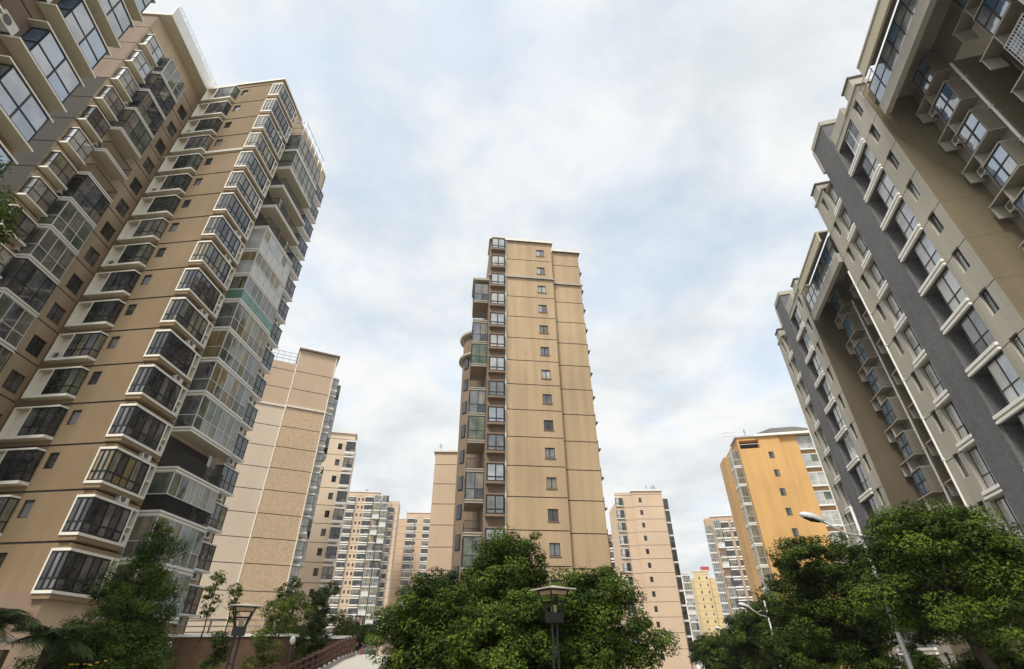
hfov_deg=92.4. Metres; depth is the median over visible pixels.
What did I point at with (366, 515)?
bay window
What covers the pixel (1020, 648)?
hedge bush
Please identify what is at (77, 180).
apartment tower
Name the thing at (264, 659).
garden bush
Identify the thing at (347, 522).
bay window
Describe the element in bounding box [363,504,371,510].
bay window
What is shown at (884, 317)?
narrow window
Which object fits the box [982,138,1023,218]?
box window
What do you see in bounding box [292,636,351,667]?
coping wall
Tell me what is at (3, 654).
entrance wall
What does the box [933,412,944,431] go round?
narrow window
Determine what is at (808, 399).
window
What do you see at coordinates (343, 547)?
bay window
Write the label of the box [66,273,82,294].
square window
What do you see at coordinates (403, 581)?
bay window
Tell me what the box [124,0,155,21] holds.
box window
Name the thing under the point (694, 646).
street tree
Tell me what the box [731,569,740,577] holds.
bay window
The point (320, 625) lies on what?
conifer
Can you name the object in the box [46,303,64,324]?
square window
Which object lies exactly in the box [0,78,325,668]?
apartment tower
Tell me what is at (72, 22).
box window
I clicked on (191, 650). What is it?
planter wall
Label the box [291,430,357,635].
apartment tower
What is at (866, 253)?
window
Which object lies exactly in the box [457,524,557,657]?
broadleaf tree
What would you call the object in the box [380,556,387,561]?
bay window
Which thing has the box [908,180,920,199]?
narrow window
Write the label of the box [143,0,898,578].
sky
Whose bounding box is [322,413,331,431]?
bay window
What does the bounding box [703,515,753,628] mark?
apartment tower
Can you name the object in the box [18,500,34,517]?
small window
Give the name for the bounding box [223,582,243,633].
sapling
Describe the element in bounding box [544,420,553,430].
small window
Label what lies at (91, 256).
square window
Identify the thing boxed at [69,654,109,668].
flower bush
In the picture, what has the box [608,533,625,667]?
apartment tower
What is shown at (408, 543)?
bay window
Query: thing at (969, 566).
street tree
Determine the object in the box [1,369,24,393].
square window
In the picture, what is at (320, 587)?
bay window
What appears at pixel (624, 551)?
bay window
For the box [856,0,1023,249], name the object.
link block
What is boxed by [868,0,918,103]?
ribbon window
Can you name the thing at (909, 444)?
box window
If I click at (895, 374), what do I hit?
box window
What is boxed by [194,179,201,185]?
small window
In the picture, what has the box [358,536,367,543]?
bay window
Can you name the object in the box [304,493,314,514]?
bay window
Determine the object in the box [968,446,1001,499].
window
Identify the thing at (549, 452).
small window
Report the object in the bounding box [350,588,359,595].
bay window
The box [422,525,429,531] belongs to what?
bay window
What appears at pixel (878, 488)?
narrow window
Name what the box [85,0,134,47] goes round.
box window
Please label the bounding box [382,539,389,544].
bay window
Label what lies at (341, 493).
bay window
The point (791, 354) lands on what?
window
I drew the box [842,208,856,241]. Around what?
window
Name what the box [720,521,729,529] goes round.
bay window
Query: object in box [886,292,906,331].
window
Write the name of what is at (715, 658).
street tree
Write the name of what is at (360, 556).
bay window
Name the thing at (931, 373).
window
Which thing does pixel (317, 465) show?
bay window
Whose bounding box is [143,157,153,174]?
square window
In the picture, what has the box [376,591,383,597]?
bay window
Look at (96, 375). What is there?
small window
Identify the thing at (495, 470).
bay window
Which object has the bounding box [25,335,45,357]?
square window
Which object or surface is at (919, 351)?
window
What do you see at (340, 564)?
bay window
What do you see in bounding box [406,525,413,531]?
bay window
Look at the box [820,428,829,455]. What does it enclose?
window
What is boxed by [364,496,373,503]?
bay window
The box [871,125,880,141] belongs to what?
narrow window
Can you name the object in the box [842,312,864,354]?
box window
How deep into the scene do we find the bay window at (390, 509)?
196.51 m
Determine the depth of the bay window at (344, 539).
187.51 m
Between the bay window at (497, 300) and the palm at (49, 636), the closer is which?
the palm at (49, 636)
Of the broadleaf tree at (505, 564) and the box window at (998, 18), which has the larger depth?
the box window at (998, 18)
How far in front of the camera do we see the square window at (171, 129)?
51.88 m
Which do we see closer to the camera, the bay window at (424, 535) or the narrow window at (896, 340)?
the narrow window at (896, 340)
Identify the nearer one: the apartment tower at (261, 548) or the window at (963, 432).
the window at (963, 432)
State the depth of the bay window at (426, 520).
212.79 m
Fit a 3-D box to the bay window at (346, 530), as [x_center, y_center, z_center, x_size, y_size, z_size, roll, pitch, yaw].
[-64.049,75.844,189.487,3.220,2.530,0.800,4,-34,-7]
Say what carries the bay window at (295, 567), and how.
in the apartment tower at (261, 548)
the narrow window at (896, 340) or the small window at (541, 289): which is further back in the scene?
the small window at (541, 289)
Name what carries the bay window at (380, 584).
in the apartment tower at (364, 567)
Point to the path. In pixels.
(358, 662)
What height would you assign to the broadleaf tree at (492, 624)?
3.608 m
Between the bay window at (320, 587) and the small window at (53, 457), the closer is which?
the small window at (53, 457)
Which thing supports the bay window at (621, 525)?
in the apartment tower at (644, 547)
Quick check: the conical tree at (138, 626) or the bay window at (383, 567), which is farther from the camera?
the bay window at (383, 567)
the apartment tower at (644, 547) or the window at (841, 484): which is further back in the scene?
the apartment tower at (644, 547)
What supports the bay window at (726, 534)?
in the apartment tower at (732, 582)
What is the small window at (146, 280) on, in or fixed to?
in the apartment tower at (131, 417)
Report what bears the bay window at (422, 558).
in the apartment tower at (410, 557)
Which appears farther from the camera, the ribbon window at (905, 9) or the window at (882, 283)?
the window at (882, 283)
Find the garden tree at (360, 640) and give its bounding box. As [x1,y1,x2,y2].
[336,618,374,650]
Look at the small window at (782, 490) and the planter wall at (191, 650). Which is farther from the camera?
the small window at (782, 490)
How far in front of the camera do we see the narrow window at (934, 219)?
30.18 m
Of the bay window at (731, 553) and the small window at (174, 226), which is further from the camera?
the bay window at (731, 553)
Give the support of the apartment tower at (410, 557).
on the ground
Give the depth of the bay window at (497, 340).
55.25 m
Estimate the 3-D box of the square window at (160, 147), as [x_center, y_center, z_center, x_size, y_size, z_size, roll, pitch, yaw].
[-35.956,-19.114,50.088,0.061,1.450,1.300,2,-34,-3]
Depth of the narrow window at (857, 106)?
36.86 m
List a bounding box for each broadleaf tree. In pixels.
[363,566,474,668]
[421,587,588,668]
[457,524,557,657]
[528,564,681,668]
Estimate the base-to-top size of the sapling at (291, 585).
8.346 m
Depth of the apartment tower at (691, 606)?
209.26 m
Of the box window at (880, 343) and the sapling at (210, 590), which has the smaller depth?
the sapling at (210, 590)
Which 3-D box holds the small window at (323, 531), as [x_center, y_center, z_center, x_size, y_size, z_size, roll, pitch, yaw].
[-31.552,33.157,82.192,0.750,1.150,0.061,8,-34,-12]
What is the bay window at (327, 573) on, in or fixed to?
in the apartment tower at (316, 572)
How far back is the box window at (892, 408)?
42.03 m
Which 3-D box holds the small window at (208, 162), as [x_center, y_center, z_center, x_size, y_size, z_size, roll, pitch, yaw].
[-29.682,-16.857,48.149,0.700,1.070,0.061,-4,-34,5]
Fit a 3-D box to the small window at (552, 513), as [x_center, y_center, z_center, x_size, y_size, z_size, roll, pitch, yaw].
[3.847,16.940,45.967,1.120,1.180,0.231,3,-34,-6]
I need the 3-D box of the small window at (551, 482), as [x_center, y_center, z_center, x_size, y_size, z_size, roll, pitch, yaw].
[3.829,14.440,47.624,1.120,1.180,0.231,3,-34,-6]
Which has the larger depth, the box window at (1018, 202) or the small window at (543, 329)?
the small window at (543, 329)
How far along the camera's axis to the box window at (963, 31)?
28.05 m
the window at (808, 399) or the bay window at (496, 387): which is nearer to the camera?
the bay window at (496, 387)
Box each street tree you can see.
[0,156,25,259]
[687,627,736,668]
[694,627,776,668]
[710,595,779,668]
[749,603,898,668]
[751,532,954,667]
[837,498,1023,668]
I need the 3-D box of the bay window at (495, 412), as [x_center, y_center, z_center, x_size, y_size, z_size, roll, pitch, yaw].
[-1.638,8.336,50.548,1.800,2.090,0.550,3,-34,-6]
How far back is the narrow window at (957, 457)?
31.31 m
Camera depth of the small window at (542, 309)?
59.32 m
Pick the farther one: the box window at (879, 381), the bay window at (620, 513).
the bay window at (620, 513)
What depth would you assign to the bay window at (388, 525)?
193.13 m
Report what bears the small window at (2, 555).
in the apartment tower at (131, 417)
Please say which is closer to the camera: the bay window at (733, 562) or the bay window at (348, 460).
the bay window at (348, 460)
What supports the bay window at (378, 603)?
in the apartment tower at (364, 567)
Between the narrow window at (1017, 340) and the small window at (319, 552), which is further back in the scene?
the small window at (319, 552)
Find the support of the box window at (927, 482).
in the link block at (922, 464)
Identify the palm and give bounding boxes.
[0,607,40,645]
[2,624,96,668]
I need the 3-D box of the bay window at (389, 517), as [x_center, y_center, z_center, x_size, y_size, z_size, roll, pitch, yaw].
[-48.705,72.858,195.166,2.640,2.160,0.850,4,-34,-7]
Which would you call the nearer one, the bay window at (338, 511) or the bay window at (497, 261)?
the bay window at (497, 261)
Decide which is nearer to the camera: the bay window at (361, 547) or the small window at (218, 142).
the small window at (218, 142)
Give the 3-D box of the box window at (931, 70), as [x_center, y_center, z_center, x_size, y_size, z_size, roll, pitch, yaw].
[27.167,-15.971,31.926,0.890,3.060,3.070,-9,-34,12]
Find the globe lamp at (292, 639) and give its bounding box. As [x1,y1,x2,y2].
[286,636,295,668]
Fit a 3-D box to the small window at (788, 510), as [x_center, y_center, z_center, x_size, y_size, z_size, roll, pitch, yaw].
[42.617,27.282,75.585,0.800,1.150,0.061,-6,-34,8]
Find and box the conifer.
[301,580,340,668]
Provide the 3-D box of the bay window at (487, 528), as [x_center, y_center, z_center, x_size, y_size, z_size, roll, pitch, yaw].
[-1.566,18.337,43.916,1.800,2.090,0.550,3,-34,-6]
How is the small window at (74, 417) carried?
in the apartment tower at (131, 417)
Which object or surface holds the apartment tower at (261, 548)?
on the ground
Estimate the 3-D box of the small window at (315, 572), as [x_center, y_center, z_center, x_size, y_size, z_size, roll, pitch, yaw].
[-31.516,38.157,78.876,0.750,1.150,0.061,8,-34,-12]
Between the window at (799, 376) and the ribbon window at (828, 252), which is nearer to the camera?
the ribbon window at (828, 252)
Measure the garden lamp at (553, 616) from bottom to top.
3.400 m
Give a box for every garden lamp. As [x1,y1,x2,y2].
[225,603,262,668]
[352,615,362,649]
[530,585,575,668]
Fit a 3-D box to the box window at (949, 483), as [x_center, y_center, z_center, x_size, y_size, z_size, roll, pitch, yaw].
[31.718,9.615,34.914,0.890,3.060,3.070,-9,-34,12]
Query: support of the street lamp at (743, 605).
on the pavement
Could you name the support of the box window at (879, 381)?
in the link block at (922, 464)
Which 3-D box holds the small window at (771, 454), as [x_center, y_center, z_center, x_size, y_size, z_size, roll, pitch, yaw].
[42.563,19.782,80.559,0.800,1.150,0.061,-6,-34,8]
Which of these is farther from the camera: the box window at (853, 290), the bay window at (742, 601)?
the bay window at (742, 601)
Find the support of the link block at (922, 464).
on the ground
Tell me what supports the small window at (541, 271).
in the apartment tower at (528, 460)
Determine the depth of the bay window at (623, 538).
118.38 m
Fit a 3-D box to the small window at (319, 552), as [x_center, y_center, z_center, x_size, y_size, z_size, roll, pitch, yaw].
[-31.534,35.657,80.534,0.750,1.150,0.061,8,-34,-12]
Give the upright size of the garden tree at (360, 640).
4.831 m
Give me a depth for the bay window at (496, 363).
53.59 m
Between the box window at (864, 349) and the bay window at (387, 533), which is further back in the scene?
the bay window at (387, 533)
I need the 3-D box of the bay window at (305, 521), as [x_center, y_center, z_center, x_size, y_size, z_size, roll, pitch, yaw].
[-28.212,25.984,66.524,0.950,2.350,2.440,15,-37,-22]
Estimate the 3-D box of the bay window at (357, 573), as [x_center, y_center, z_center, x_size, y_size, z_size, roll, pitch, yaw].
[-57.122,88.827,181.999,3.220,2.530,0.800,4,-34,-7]
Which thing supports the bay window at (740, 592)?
in the apartment tower at (732, 582)
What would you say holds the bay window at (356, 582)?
in the apartment tower at (364, 567)
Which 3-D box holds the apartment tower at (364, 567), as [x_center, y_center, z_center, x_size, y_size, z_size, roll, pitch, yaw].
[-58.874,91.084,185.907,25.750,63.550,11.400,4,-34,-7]
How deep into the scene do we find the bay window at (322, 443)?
72.31 m
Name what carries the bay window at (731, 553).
in the apartment tower at (732, 582)
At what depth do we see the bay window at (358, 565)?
183.39 m
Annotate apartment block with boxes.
[0,0,155,175]
[774,277,989,668]
[810,74,1023,547]
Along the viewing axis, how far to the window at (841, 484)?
50.12 m
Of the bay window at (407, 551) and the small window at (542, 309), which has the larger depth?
the bay window at (407, 551)
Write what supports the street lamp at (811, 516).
on the pavement
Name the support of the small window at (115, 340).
in the apartment tower at (131, 417)
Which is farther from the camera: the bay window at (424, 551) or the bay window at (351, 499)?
the bay window at (424, 551)
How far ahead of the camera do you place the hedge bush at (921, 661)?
18.20 m
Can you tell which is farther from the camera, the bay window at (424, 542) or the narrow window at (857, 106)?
the bay window at (424, 542)
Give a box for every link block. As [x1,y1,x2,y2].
[797,230,1023,660]
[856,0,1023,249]
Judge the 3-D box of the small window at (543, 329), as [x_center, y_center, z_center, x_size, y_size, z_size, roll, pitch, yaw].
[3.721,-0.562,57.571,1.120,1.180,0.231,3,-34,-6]
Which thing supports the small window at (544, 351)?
in the apartment tower at (528, 460)
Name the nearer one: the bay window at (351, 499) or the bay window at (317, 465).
the bay window at (317, 465)
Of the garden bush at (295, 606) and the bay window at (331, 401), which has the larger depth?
the bay window at (331, 401)
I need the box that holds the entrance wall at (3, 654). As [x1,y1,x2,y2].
[0,638,171,668]
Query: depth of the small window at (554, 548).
44.39 m
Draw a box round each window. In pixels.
[0,0,4,13]
[0,18,84,112]
[0,55,53,151]
[0,141,18,175]
[0,553,7,567]
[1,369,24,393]
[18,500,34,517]
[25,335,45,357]
[37,0,110,77]
[44,453,59,468]
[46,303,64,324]
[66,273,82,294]
[67,410,81,424]
[84,247,98,266]
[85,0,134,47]
[88,372,101,384]
[100,222,114,240]
[107,337,119,348]
[115,198,128,217]
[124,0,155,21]
[125,305,136,315]
[130,177,141,195]
[141,275,151,284]
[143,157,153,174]
[155,139,165,154]
[156,248,165,256]
[166,121,175,136]
[169,223,178,231]
[177,105,185,120]
[182,200,190,207]
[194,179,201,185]
[205,159,212,164]
[215,140,222,145]
[288,564,299,584]
[293,539,305,560]
[299,515,309,537]
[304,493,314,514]
[309,471,319,492]
[313,451,323,471]
[313,568,318,575]
[317,548,322,555]
[318,431,327,450]
[319,585,330,602]
[320,529,325,535]
[320,564,334,581]
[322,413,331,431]
[324,510,329,517]
[324,544,337,561]
[325,627,333,634]
[326,395,335,412]
[328,525,341,542]
[328,607,337,614]
[329,598,338,605]
[330,378,339,394]
[331,507,344,523]
[333,579,341,586]
[334,570,343,577]
[335,489,347,505]
[336,561,344,568]
[337,552,346,559]
[338,472,350,487]
[339,544,347,551]
[340,536,348,542]
[341,456,353,470]
[342,527,350,534]
[343,519,351,526]
[344,440,356,454]
[345,511,352,518]
[346,503,354,510]
[347,496,355,502]
[347,607,356,614]
[348,598,358,605]
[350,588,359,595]
[351,579,360,586]
[353,570,362,577]
[354,561,363,568]
[356,553,364,560]
[357,544,366,551]
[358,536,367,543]
[359,528,368,534]
[361,520,369,526]
[362,512,370,518]
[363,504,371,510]
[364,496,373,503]
[368,649,375,654]
[375,600,382,606]
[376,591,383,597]
[377,582,384,588]
[379,573,385,579]
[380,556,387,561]
[380,564,386,570]
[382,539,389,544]
[382,547,388,553]
[384,531,390,536]
[385,523,391,528]
[386,515,392,520]
[387,507,393,512]
[400,579,408,586]
[401,571,409,577]
[402,563,409,569]
[403,548,411,554]
[403,555,410,561]
[404,540,412,546]
[405,533,412,538]
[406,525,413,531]
[407,518,414,524]
[419,563,426,569]
[420,548,427,554]
[420,556,426,562]
[421,540,427,546]
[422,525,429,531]
[422,533,428,539]
[423,518,429,524]
[485,493,504,517]
[485,526,503,547]
[486,432,504,454]
[486,461,504,484]
[487,405,504,425]
[488,355,504,374]
[488,379,504,399]
[489,311,504,328]
[489,332,504,350]
[490,272,504,288]
[490,291,504,308]
[491,237,504,252]
[491,254,504,269]
[536,250,543,256]
[537,268,544,274]
[537,286,545,292]
[538,305,547,312]
[539,326,548,333]
[540,347,549,355]
[541,370,550,378]
[542,394,552,403]
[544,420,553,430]
[545,448,555,458]
[546,477,557,489]
[548,509,559,521]
[549,543,561,556]
[615,497,622,506]
[616,510,624,518]
[618,522,626,531]
[619,535,627,544]
[621,548,629,558]
[622,562,631,572]
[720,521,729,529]
[722,530,731,538]
[724,540,733,547]
[727,549,735,557]
[729,559,738,567]
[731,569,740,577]
[733,579,743,587]
[736,589,745,597]
[738,600,746,608]
[768,452,774,457]
[774,469,780,476]
[779,488,785,495]
[785,508,792,515]
[786,338,792,359]
[791,528,798,535]
[794,359,801,381]
[802,381,810,404]
[805,236,836,310]
[811,404,819,429]
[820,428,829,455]
[829,185,841,216]
[830,455,840,483]
[831,287,852,328]
[840,483,850,513]
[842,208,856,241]
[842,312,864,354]
[848,248,854,260]
[850,284,859,297]
[853,338,878,381]
[855,102,862,116]
[855,234,871,269]
[862,275,869,289]
[862,310,872,324]
[866,366,892,410]
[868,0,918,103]
[870,261,888,299]
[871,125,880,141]
[876,338,887,353]
[878,305,885,320]
[878,488,885,504]
[880,396,907,442]
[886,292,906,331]
[889,151,899,168]
[891,369,903,384]
[894,337,903,353]
[895,429,925,476]
[904,324,926,367]
[907,402,920,418]
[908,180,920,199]
[910,52,952,122]
[911,465,943,511]
[913,373,923,391]
[923,361,948,406]
[925,439,938,455]
[928,504,948,512]
[930,213,943,233]
[931,77,977,151]
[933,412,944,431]
[944,479,959,495]
[945,401,973,450]
[952,0,981,41]
[954,249,969,270]
[955,106,1006,183]
[955,454,968,476]
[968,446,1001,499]
[973,0,1023,69]
[979,501,994,525]
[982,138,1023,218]
[982,289,999,313]
[995,496,1023,541]
[1003,12,1023,101]
[1011,187,1023,249]
[1012,334,1023,356]
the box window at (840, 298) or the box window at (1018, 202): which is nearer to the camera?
the box window at (1018, 202)
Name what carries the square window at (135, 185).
in the apartment tower at (77, 180)
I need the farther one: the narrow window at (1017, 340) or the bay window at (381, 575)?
the bay window at (381, 575)
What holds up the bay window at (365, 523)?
in the apartment tower at (364, 567)
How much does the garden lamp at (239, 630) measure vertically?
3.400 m
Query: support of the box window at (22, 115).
in the apartment block at (52, 52)
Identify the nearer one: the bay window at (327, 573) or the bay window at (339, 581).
the bay window at (327, 573)
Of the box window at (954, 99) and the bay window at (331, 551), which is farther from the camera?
the bay window at (331, 551)
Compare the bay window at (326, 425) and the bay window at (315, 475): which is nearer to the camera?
the bay window at (315, 475)
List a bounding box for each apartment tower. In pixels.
[0,5,216,427]
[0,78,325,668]
[184,347,340,633]
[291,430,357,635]
[325,489,399,654]
[383,512,430,654]
[425,444,457,585]
[451,236,621,666]
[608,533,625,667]
[609,485,696,668]
[681,573,704,668]
[691,566,724,635]
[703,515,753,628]
[720,427,889,668]
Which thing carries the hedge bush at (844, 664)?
on the ground
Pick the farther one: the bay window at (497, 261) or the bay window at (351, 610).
the bay window at (351, 610)
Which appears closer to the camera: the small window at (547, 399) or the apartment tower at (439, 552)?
the small window at (547, 399)
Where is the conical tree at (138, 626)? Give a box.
[52,517,191,668]
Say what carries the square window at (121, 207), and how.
in the apartment tower at (77, 180)
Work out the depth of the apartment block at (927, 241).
31.34 m
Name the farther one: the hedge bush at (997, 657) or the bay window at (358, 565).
the bay window at (358, 565)
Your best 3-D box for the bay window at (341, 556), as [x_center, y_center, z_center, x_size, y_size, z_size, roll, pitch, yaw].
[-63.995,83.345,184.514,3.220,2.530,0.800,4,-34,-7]
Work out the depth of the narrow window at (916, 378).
34.62 m
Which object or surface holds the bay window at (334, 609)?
in the apartment tower at (364, 567)
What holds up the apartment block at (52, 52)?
on the ground
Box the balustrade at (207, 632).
[174,619,278,633]
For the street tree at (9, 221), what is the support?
on the ground
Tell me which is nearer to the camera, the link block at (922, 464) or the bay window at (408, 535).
the link block at (922, 464)
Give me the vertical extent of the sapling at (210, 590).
4.290 m
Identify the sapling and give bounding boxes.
[196,570,227,641]
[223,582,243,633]
[272,577,302,624]
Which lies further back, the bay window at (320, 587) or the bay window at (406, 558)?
the bay window at (406, 558)
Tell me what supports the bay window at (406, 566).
in the apartment tower at (410, 557)
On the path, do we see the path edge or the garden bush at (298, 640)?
the path edge
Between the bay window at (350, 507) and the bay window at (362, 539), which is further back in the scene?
the bay window at (350, 507)
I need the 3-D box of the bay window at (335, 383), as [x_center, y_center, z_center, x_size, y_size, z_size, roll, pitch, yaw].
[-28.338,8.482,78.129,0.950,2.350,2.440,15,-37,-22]
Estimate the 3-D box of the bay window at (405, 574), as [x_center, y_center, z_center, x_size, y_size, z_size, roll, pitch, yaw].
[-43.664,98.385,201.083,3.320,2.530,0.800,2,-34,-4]
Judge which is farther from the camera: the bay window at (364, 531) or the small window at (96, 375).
the bay window at (364, 531)
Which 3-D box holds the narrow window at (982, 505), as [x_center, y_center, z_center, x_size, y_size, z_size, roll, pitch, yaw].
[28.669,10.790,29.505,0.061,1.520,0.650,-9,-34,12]
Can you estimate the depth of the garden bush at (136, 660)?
17.05 m
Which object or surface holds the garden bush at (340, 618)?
on the ground
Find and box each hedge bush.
[816,652,868,668]
[855,642,949,668]
[944,639,1023,668]
[958,641,1023,667]
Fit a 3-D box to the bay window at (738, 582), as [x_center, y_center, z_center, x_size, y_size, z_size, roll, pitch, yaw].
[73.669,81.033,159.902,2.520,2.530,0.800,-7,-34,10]
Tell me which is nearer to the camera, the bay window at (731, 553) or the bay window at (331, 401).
the bay window at (331, 401)
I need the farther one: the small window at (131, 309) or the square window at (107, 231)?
the square window at (107, 231)
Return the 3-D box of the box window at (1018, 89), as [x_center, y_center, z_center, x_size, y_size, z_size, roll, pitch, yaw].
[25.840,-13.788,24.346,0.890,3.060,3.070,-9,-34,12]
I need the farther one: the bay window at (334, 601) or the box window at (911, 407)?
the bay window at (334, 601)
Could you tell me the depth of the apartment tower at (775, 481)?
77.85 m
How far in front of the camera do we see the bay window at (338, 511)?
83.43 m
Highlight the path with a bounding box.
[328,655,401,668]
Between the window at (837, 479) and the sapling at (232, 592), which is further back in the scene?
the window at (837, 479)
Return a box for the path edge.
[318,653,355,668]
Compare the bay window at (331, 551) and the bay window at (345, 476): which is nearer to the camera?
the bay window at (331, 551)
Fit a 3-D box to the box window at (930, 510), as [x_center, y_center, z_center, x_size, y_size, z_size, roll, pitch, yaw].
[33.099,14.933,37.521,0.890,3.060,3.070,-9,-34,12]
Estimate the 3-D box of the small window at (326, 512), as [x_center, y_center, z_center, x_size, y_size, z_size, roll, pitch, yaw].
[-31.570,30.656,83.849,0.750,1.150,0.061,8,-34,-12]
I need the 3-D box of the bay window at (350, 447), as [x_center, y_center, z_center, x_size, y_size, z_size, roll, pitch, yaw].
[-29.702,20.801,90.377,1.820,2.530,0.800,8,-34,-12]
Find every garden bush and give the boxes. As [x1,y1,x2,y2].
[3,648,91,668]
[80,646,182,668]
[236,599,298,668]
[264,589,322,668]
[287,625,310,668]
[296,616,329,664]
[328,610,362,643]
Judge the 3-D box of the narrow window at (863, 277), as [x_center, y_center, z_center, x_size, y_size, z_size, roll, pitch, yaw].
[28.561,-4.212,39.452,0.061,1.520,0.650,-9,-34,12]
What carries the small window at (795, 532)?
in the apartment tower at (775, 481)
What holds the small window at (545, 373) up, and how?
in the apartment tower at (528, 460)
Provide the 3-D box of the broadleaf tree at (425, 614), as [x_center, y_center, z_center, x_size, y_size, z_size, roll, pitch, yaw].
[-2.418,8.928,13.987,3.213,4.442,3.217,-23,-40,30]
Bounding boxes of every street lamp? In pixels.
[738,601,780,665]
[798,506,913,668]
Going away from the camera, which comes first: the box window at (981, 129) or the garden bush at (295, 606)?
the box window at (981, 129)
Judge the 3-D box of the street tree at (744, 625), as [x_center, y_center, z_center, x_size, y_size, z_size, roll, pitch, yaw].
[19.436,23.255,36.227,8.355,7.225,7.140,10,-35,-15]
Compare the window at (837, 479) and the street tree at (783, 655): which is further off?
the window at (837, 479)
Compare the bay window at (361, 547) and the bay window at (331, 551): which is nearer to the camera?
the bay window at (331, 551)
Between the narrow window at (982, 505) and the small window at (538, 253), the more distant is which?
the small window at (538, 253)
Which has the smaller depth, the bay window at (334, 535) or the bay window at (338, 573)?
the bay window at (334, 535)
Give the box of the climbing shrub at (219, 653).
[198,630,231,668]
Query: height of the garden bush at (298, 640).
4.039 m
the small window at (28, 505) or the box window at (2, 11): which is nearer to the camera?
the box window at (2, 11)
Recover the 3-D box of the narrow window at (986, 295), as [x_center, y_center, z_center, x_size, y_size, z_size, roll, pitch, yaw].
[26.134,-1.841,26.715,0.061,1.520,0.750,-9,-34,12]
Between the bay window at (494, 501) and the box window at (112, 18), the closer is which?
the box window at (112, 18)
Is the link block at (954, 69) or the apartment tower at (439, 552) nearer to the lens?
the link block at (954, 69)
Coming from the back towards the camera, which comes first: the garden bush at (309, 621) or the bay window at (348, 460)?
the bay window at (348, 460)
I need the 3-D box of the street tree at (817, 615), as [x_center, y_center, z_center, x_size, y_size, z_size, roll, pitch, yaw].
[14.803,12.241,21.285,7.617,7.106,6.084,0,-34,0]
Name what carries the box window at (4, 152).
in the apartment block at (52, 52)
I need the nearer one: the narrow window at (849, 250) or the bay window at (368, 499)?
the narrow window at (849, 250)
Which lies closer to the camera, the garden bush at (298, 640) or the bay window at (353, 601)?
the garden bush at (298, 640)
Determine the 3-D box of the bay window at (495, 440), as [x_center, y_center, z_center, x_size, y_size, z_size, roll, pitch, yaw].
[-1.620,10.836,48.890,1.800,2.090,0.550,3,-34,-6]
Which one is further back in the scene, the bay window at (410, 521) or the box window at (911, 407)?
the bay window at (410, 521)
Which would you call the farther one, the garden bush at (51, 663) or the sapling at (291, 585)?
the sapling at (291, 585)
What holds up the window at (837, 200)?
in the apartment block at (927, 241)
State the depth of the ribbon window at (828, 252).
47.23 m
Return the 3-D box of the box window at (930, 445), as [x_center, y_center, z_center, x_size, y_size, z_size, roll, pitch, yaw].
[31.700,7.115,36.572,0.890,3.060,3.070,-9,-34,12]
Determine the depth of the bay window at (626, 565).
115.17 m
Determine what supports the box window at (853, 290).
in the link block at (922, 464)
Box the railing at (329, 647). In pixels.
[238,635,356,668]
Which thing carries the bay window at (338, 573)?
in the apartment tower at (364, 567)
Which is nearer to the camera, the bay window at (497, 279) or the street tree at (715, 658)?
the street tree at (715, 658)
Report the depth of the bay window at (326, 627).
171.13 m
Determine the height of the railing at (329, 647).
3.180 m
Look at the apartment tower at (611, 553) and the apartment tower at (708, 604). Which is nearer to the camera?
the apartment tower at (611, 553)
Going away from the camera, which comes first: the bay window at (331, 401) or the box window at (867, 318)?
the box window at (867, 318)
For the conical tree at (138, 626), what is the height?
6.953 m
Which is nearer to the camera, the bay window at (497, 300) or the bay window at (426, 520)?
the bay window at (497, 300)
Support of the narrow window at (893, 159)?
in the apartment block at (927, 241)
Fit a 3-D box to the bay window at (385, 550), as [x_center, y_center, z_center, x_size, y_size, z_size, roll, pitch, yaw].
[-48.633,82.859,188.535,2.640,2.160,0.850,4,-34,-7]
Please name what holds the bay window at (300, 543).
in the apartment tower at (261, 548)
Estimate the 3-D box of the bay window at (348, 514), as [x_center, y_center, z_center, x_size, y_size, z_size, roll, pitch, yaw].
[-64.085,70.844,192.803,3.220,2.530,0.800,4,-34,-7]
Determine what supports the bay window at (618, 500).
in the apartment tower at (644, 547)
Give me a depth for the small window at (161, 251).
41.56 m
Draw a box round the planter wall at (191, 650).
[162,633,298,668]
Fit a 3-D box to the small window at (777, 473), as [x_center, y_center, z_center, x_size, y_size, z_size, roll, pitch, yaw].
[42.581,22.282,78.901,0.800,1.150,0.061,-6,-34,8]
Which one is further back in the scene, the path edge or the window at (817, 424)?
the window at (817, 424)
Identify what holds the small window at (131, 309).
in the apartment tower at (131, 417)
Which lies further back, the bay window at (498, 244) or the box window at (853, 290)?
the bay window at (498, 244)
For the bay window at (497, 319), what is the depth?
56.90 m
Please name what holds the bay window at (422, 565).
in the apartment tower at (410, 557)
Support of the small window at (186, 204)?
in the apartment tower at (131, 417)
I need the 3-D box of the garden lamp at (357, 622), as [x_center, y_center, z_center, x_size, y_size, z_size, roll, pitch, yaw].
[-14.400,27.767,45.250,0.856,3.400,0.856,19,-38,-26]
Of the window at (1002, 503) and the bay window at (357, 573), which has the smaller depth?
the window at (1002, 503)
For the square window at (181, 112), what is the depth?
53.51 m
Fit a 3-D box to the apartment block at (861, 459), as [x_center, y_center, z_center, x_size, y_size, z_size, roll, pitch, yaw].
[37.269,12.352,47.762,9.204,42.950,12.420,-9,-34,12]
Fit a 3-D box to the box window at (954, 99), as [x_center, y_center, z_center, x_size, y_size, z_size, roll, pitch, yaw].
[27.185,-13.471,30.269,0.890,3.060,3.070,-9,-34,12]
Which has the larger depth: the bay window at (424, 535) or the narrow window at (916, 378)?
the bay window at (424, 535)
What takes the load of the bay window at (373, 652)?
in the apartment tower at (364, 567)
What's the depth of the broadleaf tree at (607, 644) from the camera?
12.87 m
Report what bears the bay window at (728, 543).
in the apartment tower at (732, 582)

